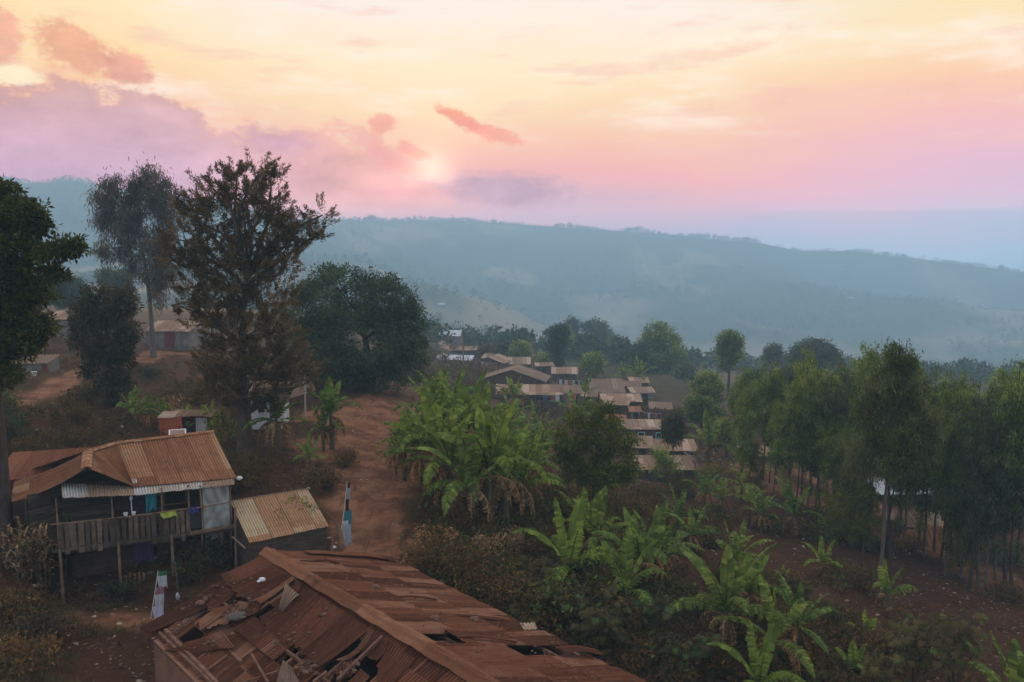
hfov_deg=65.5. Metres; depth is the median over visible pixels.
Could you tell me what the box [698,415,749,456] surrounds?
distant tree
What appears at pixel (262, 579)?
plastic bag
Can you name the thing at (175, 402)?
tall grass
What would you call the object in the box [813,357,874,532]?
eucalyptus
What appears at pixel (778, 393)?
eucalyptus
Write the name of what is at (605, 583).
shrub
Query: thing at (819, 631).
undergrowth
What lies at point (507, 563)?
shrub
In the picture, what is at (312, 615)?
ruined house
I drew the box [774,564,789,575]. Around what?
banana plant
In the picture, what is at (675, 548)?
banana plant
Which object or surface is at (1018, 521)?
eucalyptus
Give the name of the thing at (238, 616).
rag heap
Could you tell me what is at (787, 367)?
distant tree
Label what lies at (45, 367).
door
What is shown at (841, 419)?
eucalyptus
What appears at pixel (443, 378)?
banana plant
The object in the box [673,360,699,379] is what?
distant tree
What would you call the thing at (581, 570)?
shrub
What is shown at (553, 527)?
shrub
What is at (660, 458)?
sapling
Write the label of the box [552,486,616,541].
banana plant
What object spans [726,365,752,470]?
eucalyptus
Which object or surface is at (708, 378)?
distant tree
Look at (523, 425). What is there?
banana plant
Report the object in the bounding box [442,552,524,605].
shrub
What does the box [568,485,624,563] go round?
banana plant
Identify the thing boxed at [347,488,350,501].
hanging garment
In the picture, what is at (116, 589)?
shrub
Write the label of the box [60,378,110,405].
shrub
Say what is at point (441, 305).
distant house
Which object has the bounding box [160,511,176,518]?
folded cloth
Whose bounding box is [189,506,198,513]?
folded cloth
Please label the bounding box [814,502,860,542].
shrub
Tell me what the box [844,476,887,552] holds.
eucalyptus
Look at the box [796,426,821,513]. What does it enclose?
eucalyptus
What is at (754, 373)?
distant tree
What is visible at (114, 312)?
bushy tree
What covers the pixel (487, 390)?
banana plant
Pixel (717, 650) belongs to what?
shrub
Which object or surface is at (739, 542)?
banana plant
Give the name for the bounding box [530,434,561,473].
banana plant
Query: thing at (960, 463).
eucalyptus
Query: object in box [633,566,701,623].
shrub
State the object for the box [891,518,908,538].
shrub
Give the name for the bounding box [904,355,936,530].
eucalyptus
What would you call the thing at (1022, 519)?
eucalyptus
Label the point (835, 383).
eucalyptus
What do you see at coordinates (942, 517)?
eucalyptus
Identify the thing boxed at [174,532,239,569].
shrub
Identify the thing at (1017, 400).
eucalyptus
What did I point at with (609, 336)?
eucalyptus
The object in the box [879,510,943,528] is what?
village house
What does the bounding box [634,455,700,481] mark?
village house
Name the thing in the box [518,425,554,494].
banana plant
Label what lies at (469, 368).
village scrub
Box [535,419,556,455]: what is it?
banana plant
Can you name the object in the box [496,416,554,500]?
banana plant
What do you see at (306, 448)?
banana plant
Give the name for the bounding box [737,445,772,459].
hut
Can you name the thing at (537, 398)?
door
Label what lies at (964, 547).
eucalyptus
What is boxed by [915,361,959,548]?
eucalyptus
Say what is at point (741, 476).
banana plant
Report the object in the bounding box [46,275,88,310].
distant tree
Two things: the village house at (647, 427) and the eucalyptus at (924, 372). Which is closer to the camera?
the eucalyptus at (924, 372)
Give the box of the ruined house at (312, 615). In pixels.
[139,547,646,681]
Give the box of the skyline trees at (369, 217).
[3,174,1023,272]
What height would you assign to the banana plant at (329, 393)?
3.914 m
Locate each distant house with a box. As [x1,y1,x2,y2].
[134,280,143,286]
[437,303,444,307]
[439,330,463,345]
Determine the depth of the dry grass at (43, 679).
31.79 m
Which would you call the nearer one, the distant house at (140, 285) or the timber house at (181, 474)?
the timber house at (181, 474)
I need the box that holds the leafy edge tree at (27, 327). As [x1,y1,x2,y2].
[0,173,91,552]
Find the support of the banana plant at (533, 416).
on the ground at (378, 514)
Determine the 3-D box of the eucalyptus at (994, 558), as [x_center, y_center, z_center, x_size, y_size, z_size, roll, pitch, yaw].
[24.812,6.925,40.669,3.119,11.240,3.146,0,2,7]
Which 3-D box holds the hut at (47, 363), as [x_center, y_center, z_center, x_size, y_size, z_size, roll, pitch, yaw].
[-34.300,1.869,57.224,2.800,1.596,2.413,-1,6,-8]
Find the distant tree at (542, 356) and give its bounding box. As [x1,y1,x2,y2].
[533,351,553,368]
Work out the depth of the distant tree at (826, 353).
133.15 m
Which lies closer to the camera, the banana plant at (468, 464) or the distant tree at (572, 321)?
the banana plant at (468, 464)
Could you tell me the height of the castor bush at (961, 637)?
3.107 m
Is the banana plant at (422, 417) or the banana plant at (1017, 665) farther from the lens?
the banana plant at (422, 417)
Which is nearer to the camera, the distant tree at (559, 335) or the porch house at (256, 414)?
the porch house at (256, 414)
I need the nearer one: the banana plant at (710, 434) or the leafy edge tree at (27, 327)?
the leafy edge tree at (27, 327)
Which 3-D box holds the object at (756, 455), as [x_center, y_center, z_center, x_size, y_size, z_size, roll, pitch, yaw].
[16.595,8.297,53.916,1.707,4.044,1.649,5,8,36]
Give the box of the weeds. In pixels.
[0,330,1023,681]
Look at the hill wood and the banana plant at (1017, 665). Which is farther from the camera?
the hill wood
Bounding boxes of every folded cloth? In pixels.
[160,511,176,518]
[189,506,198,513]
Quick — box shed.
[231,488,328,565]
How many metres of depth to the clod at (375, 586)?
20.12 m
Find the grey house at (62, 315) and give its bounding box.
[49,310,93,337]
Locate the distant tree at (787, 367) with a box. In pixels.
[764,364,795,402]
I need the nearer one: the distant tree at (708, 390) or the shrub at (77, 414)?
the shrub at (77, 414)
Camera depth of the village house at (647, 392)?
106.45 m
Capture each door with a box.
[42,365,47,372]
[115,495,134,527]
[164,331,174,347]
[536,397,542,411]
[614,405,620,414]
[639,448,645,454]
[642,394,647,403]
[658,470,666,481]
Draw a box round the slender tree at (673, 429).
[658,409,687,456]
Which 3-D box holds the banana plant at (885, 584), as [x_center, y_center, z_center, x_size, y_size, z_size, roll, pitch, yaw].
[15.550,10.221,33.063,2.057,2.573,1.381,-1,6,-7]
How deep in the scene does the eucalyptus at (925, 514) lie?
43.80 m
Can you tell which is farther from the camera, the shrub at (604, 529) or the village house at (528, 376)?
the village house at (528, 376)
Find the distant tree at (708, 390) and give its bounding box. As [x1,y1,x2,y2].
[692,384,725,405]
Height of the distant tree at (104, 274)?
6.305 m
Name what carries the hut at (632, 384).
on the ground at (378, 514)
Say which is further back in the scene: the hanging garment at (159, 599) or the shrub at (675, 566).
the shrub at (675, 566)
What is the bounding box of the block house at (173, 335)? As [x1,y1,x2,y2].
[144,320,200,350]
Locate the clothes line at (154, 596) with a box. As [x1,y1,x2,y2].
[150,571,157,619]
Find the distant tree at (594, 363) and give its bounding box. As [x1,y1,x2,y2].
[579,350,607,377]
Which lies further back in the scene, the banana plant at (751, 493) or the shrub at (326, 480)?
the banana plant at (751, 493)
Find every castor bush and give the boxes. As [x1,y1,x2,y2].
[498,550,571,587]
[549,570,618,623]
[567,586,634,651]
[618,582,678,632]
[649,628,722,664]
[860,644,910,681]
[884,606,973,681]
[911,607,992,681]
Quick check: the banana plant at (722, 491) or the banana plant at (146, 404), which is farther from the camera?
the banana plant at (722, 491)
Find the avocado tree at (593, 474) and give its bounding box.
[545,396,646,499]
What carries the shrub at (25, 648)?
on the ground at (378, 514)
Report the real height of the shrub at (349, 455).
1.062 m
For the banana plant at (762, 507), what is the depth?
42.82 m
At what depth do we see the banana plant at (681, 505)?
37.73 m
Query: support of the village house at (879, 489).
on the ground at (378, 514)
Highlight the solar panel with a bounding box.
[169,429,185,434]
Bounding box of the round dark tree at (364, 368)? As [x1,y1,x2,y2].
[276,261,435,394]
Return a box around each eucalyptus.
[566,324,575,353]
[606,330,613,346]
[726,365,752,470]
[726,382,734,403]
[731,384,764,472]
[731,406,757,484]
[745,359,787,480]
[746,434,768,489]
[757,354,765,367]
[759,383,808,514]
[761,413,779,483]
[762,369,787,484]
[764,397,786,501]
[781,356,825,510]
[783,359,806,473]
[785,345,827,495]
[787,410,811,496]
[793,377,839,521]
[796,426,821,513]
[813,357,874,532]
[815,363,842,510]
[816,363,853,506]
[817,413,851,514]
[821,454,873,545]
[824,434,855,536]
[828,421,868,543]
[833,340,878,515]
[833,384,856,519]
[834,338,947,598]
[843,349,895,523]
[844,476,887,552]
[848,337,933,559]
[874,411,918,554]
[885,440,924,557]
[895,389,942,556]
[899,488,901,520]
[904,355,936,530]
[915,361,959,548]
[919,428,959,569]
[920,368,962,520]
[922,379,967,551]
[928,407,980,575]
[929,410,1016,589]
[934,395,956,560]
[935,378,982,566]
[940,476,985,577]
[943,377,1001,586]
[945,370,981,542]
[959,395,1023,594]
[962,378,987,569]
[967,383,1023,592]
[980,354,1023,588]
[981,371,1022,579]
[1003,368,1023,560]
[1012,424,1023,484]
[1017,417,1023,580]
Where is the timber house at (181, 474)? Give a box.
[5,430,236,603]
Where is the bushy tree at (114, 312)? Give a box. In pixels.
[63,280,144,406]
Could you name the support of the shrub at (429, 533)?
on the ground at (378, 514)
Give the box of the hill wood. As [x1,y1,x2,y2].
[2,174,1023,370]
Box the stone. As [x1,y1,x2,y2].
[195,600,204,606]
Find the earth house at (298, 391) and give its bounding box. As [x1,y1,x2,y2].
[289,380,315,404]
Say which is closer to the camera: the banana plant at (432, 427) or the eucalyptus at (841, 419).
the banana plant at (432, 427)
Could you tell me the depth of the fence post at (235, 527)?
27.73 m
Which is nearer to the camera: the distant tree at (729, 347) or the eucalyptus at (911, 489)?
the eucalyptus at (911, 489)
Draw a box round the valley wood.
[47,284,1023,383]
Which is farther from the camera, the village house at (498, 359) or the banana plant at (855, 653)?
the village house at (498, 359)
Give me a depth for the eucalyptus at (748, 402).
56.99 m
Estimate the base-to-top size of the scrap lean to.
1.575 m
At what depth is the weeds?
28.41 m
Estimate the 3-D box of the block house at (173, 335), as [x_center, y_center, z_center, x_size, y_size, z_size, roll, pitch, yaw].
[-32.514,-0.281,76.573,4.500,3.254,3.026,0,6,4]
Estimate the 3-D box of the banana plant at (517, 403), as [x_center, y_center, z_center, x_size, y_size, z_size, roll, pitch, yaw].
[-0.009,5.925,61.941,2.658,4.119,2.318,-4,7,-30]
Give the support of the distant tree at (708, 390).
on the ground at (378, 514)
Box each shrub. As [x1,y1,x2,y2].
[0,583,51,627]
[0,629,63,681]
[2,387,22,415]
[4,402,46,442]
[5,599,86,649]
[56,402,99,423]
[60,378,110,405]
[95,572,141,606]
[133,360,170,377]
[172,554,211,586]
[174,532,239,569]
[175,384,220,404]
[197,532,234,566]
[229,462,265,491]
[296,459,330,482]
[296,463,344,491]
[324,447,360,467]
[395,535,456,572]
[413,523,459,561]
[419,539,489,584]
[430,502,477,529]
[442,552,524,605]
[444,533,508,567]
[473,525,537,554]
[478,549,540,586]
[488,568,543,612]
[507,567,589,630]
[517,533,570,558]
[529,546,599,589]
[535,521,568,539]
[550,563,631,625]
[569,514,624,543]
[580,591,647,648]
[588,564,645,602]
[606,494,653,521]
[628,476,678,505]
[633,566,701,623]
[639,613,707,661]
[643,551,694,584]
[658,471,695,490]
[665,472,702,501]
[668,590,718,639]
[675,625,742,676]
[692,458,732,480]
[697,604,765,656]
[759,635,816,673]
[797,501,829,522]
[813,516,847,543]
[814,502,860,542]
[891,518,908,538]
[893,533,930,554]
[970,578,1023,606]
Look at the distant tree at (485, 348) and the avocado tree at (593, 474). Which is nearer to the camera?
the avocado tree at (593, 474)
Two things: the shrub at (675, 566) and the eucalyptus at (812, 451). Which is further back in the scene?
the eucalyptus at (812, 451)
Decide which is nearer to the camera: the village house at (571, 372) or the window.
the window
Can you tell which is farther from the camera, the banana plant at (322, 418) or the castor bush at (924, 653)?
the banana plant at (322, 418)
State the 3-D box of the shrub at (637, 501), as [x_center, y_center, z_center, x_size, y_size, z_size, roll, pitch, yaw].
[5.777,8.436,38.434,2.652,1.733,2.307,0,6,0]
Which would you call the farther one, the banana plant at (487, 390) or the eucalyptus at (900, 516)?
the eucalyptus at (900, 516)
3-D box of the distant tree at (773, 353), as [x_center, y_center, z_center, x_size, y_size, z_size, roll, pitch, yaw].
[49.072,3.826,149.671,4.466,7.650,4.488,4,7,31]
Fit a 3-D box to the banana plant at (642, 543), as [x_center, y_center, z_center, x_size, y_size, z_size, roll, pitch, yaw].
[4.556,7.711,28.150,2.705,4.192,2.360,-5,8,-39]
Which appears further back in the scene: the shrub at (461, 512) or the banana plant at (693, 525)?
the banana plant at (693, 525)
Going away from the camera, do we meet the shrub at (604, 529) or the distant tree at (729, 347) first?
the shrub at (604, 529)
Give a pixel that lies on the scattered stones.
(403, 534)
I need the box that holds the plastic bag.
[257,577,265,582]
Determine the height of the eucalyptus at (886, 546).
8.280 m
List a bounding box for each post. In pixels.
[234,506,237,567]
[304,375,305,417]
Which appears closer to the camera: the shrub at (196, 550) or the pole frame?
the shrub at (196, 550)
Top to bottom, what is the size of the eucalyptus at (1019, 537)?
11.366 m
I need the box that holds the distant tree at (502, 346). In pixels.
[491,338,512,356]
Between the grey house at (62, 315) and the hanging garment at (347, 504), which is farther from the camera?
the grey house at (62, 315)
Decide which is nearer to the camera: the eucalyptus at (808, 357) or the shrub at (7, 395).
the shrub at (7, 395)
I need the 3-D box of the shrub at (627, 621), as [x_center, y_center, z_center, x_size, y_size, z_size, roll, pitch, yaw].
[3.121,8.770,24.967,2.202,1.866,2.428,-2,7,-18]
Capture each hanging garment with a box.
[145,493,156,512]
[153,606,163,618]
[155,594,163,606]
[156,587,163,594]
[157,575,167,587]
[158,570,167,581]
[342,524,351,546]
[344,510,351,530]
[345,499,348,510]
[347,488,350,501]
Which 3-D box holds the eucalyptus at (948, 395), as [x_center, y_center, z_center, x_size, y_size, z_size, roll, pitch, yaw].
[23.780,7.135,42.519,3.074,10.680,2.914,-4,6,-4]
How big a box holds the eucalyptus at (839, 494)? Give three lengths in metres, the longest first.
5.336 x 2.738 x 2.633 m
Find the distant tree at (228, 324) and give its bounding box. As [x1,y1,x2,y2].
[213,316,249,329]
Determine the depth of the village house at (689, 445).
72.64 m
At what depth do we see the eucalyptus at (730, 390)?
99.61 m
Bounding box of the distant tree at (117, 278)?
[109,266,136,291]
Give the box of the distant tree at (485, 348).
[476,343,495,357]
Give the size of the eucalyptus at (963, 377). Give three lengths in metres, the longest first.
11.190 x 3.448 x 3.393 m
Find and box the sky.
[0,0,1023,271]
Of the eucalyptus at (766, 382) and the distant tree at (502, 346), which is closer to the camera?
the eucalyptus at (766, 382)
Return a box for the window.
[163,489,186,505]
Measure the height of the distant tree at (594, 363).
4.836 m
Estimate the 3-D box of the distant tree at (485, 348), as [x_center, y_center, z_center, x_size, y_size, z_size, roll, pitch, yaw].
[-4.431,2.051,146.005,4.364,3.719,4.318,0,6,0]
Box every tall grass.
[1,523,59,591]
[15,492,77,579]
[164,393,183,410]
[203,411,236,448]
[210,415,235,443]
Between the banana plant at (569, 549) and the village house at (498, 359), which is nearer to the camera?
the banana plant at (569, 549)
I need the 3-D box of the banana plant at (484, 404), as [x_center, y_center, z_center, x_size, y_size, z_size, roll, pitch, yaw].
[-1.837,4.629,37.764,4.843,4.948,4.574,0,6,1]
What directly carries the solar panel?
on the timber house at (181, 474)
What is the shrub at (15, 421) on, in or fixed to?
on the ground at (378, 514)
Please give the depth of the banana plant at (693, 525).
35.86 m
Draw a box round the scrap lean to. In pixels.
[175,409,215,432]
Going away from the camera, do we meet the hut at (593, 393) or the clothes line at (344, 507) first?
the clothes line at (344, 507)
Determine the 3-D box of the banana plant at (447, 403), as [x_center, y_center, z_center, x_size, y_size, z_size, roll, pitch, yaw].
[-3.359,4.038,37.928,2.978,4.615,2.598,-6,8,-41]
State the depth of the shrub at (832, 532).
43.38 m
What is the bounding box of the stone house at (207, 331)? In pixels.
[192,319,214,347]
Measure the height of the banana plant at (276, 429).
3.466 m
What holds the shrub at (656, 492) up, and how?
on the ground at (378, 514)
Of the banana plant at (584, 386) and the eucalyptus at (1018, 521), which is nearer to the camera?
the eucalyptus at (1018, 521)
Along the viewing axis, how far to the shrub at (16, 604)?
23.19 m
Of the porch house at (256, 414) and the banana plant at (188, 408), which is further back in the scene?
the porch house at (256, 414)
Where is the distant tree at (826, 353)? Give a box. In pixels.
[783,335,843,375]
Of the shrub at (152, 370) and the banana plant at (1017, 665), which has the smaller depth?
the banana plant at (1017, 665)
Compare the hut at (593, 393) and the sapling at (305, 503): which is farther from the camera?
the hut at (593, 393)
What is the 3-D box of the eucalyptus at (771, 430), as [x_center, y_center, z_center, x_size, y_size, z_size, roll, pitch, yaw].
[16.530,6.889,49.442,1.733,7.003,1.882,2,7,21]
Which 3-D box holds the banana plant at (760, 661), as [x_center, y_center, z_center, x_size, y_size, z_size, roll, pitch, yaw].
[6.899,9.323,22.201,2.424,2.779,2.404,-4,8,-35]
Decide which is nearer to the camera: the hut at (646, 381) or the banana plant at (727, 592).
the banana plant at (727, 592)
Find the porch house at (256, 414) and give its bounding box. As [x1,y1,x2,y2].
[248,380,291,428]
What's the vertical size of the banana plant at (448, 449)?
5.040 m
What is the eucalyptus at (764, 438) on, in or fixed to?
on the ground at (378, 514)
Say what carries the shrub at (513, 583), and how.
on the ground at (378, 514)
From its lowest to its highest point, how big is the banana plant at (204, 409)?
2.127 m
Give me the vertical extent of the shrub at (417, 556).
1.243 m
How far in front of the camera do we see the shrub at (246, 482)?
32.58 m
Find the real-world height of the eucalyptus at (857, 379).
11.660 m
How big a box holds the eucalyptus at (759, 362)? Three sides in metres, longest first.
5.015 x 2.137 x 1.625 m
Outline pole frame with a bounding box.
[684,451,721,475]
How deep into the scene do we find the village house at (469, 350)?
150.83 m
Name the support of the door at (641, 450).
in the hut at (642, 449)
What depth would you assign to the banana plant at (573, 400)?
73.58 m
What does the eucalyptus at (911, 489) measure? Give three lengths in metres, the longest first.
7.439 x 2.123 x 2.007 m
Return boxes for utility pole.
[531,340,532,368]
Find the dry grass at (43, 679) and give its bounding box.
[0,364,565,681]
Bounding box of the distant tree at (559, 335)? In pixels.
[544,322,571,366]
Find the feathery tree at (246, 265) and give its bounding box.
[144,148,341,456]
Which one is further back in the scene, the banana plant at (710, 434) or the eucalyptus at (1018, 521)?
the banana plant at (710, 434)
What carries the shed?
on the ground at (378, 514)
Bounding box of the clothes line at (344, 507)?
[341,485,346,529]
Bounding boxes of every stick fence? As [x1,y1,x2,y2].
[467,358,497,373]
[494,364,534,370]
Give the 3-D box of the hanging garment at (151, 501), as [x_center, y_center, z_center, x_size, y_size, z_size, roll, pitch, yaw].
[-12.312,5.508,27.142,0.364,0.707,0.237,-3,7,-22]
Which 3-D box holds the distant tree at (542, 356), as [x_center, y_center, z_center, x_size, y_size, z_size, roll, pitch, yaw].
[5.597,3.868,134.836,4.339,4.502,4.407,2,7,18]
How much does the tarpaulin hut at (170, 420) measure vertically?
1.507 m
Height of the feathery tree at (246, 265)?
14.228 m
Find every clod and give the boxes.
[371,584,380,588]
[429,615,438,620]
[469,616,478,621]
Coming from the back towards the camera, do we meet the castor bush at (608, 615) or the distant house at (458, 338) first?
the distant house at (458, 338)
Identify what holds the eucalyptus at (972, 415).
on the ground at (378, 514)
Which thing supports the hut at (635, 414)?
on the ground at (378, 514)
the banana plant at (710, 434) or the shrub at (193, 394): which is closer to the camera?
the shrub at (193, 394)
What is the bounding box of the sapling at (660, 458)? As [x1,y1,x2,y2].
[647,440,687,485]
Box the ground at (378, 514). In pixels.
[0,180,1023,681]
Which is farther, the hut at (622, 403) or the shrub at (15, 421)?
the hut at (622, 403)
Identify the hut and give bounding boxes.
[12,354,59,372]
[157,410,184,435]
[562,385,582,412]
[580,390,597,409]
[603,396,632,418]
[607,414,626,423]
[623,381,641,393]
[625,435,652,455]
[627,406,642,418]
[628,377,649,386]
[648,401,672,418]
[683,420,695,433]
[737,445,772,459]
[926,525,956,548]
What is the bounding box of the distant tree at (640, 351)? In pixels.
[628,343,655,373]
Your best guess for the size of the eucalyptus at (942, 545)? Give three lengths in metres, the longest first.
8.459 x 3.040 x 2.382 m
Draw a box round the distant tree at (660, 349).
[627,318,690,374]
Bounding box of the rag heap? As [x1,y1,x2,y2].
[227,611,246,620]
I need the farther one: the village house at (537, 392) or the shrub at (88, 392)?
the village house at (537, 392)
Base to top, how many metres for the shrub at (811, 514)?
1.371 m
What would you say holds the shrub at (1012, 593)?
on the ground at (378, 514)
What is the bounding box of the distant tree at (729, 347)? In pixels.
[713,329,746,398]
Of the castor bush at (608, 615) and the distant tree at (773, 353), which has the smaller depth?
the castor bush at (608, 615)
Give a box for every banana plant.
[113,384,142,422]
[130,391,162,428]
[134,397,144,416]
[145,397,170,429]
[182,404,191,424]
[187,401,226,429]
[242,384,310,452]
[292,435,324,467]
[299,401,346,450]
[304,376,363,449]
[375,408,425,480]
[376,432,413,474]
[380,409,445,466]
[381,408,442,486]
[393,365,461,455]
[398,383,474,499]
[403,398,501,506]
[405,367,471,410]
[410,364,474,431]
[413,411,532,532]
[415,378,480,466]
[432,399,531,524]
[439,367,498,464]
[459,383,523,471]
[462,382,512,432]
[477,415,547,526]
[477,429,564,515]
[487,401,526,434]
[494,373,524,418]
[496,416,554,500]
[500,391,530,429]
[510,495,620,585]
[511,413,546,459]
[515,399,561,443]
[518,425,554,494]
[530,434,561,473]
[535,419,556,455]
[549,389,592,433]
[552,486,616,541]
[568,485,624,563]
[569,374,599,398]
[581,526,668,610]
[592,503,666,597]
[611,361,629,380]
[617,497,704,583]
[622,355,656,380]
[658,542,785,660]
[659,482,708,530]
[660,529,694,575]
[669,503,717,551]
[681,471,728,505]
[683,409,732,469]
[706,619,805,681]
[708,476,739,509]
[715,519,774,577]
[717,573,814,680]
[718,461,758,503]
[734,550,784,618]
[735,479,767,525]
[744,489,779,532]
[750,571,837,660]
[770,475,825,536]
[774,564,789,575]
[801,535,843,576]
[835,640,866,679]
[844,609,881,642]
[872,559,918,606]
[968,629,1023,681]
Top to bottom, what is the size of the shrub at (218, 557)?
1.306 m
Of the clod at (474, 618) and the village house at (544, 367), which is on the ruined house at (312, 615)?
the clod at (474, 618)
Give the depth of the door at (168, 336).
75.19 m
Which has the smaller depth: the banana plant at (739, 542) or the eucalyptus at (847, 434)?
the banana plant at (739, 542)
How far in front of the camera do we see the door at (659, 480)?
64.24 m
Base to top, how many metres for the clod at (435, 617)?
0.132 m
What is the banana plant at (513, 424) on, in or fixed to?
on the ground at (378, 514)
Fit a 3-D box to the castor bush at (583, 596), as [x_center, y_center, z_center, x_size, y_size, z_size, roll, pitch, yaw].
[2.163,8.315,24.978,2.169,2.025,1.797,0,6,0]
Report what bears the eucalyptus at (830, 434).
on the ground at (378, 514)
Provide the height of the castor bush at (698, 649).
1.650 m
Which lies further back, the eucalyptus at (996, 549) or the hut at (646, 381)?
the hut at (646, 381)
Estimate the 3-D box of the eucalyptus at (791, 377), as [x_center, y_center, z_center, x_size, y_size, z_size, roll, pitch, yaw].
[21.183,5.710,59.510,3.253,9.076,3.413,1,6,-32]
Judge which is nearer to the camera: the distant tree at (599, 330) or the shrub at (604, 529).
the shrub at (604, 529)
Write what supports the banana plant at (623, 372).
on the ground at (378, 514)
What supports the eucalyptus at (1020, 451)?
on the ground at (378, 514)
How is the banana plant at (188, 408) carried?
on the ground at (378, 514)
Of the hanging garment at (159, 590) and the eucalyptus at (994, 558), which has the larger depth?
the eucalyptus at (994, 558)
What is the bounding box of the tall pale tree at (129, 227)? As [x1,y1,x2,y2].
[80,151,189,357]
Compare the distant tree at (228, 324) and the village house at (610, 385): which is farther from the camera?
the village house at (610, 385)
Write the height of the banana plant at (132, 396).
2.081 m
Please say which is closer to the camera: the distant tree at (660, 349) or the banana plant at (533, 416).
the banana plant at (533, 416)
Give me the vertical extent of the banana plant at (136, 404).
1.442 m
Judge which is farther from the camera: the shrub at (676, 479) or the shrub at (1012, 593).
the shrub at (676, 479)
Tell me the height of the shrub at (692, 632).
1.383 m
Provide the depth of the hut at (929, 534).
47.81 m
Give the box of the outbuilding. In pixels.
[8,447,93,521]
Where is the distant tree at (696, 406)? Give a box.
[682,392,727,447]
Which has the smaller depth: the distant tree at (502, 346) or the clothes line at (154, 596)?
the clothes line at (154, 596)
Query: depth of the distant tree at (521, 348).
138.70 m
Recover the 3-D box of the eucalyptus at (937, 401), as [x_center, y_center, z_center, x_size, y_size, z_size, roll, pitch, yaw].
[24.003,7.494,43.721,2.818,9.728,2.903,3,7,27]
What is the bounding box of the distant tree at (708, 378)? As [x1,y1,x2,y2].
[688,369,728,393]
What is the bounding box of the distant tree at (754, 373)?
[731,367,765,396]
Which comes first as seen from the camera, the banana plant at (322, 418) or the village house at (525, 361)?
the banana plant at (322, 418)
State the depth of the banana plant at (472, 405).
36.39 m
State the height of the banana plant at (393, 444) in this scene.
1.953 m
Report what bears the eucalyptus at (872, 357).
on the ground at (378, 514)
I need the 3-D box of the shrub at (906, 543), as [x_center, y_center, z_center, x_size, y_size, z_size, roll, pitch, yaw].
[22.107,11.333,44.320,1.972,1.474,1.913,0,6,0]
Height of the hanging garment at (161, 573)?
0.390 m
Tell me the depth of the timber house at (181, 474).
27.75 m
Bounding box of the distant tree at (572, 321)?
[562,314,582,347]
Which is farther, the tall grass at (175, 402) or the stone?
the tall grass at (175, 402)
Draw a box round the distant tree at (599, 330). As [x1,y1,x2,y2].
[577,316,624,360]
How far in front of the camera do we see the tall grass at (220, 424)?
37.76 m
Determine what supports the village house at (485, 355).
on the ground at (378, 514)
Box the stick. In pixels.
[232,536,245,548]
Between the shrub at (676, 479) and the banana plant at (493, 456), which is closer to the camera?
the banana plant at (493, 456)
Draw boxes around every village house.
[434,340,450,345]
[437,354,475,366]
[439,346,477,355]
[477,353,510,368]
[481,352,494,357]
[484,364,550,385]
[495,384,563,413]
[507,357,530,367]
[533,362,553,375]
[551,367,577,381]
[586,378,625,402]
[600,393,642,405]
[615,419,662,438]
[627,387,655,404]
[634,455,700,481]
[649,438,697,454]
[868,478,932,504]
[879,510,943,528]
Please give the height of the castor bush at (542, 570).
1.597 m
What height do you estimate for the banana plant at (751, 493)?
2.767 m
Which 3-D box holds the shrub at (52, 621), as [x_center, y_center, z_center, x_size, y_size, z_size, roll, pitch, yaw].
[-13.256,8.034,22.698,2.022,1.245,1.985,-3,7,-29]
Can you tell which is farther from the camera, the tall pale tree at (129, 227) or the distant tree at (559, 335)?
the distant tree at (559, 335)
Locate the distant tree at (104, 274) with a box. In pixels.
[92,265,116,298]
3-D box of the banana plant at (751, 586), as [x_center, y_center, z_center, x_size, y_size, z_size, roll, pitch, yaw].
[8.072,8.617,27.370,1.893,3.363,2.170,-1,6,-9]
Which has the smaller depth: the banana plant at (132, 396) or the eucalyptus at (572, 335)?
the banana plant at (132, 396)
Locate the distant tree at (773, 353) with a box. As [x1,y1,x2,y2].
[762,342,784,371]
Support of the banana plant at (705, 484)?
on the ground at (378, 514)
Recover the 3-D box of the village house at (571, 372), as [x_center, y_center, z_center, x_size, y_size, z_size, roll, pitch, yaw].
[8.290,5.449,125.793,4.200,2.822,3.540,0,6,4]
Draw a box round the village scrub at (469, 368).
[405,335,828,434]
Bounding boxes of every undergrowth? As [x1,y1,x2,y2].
[417,468,913,681]
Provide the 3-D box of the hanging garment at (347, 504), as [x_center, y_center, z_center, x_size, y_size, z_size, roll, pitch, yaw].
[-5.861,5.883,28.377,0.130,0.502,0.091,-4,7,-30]
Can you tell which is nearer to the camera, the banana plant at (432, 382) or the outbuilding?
the outbuilding
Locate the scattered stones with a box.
[3,344,1019,681]
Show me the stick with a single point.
(237, 541)
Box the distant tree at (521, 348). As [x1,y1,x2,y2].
[504,339,534,356]
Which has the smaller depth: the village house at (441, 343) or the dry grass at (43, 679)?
the dry grass at (43, 679)
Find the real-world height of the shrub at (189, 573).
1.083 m

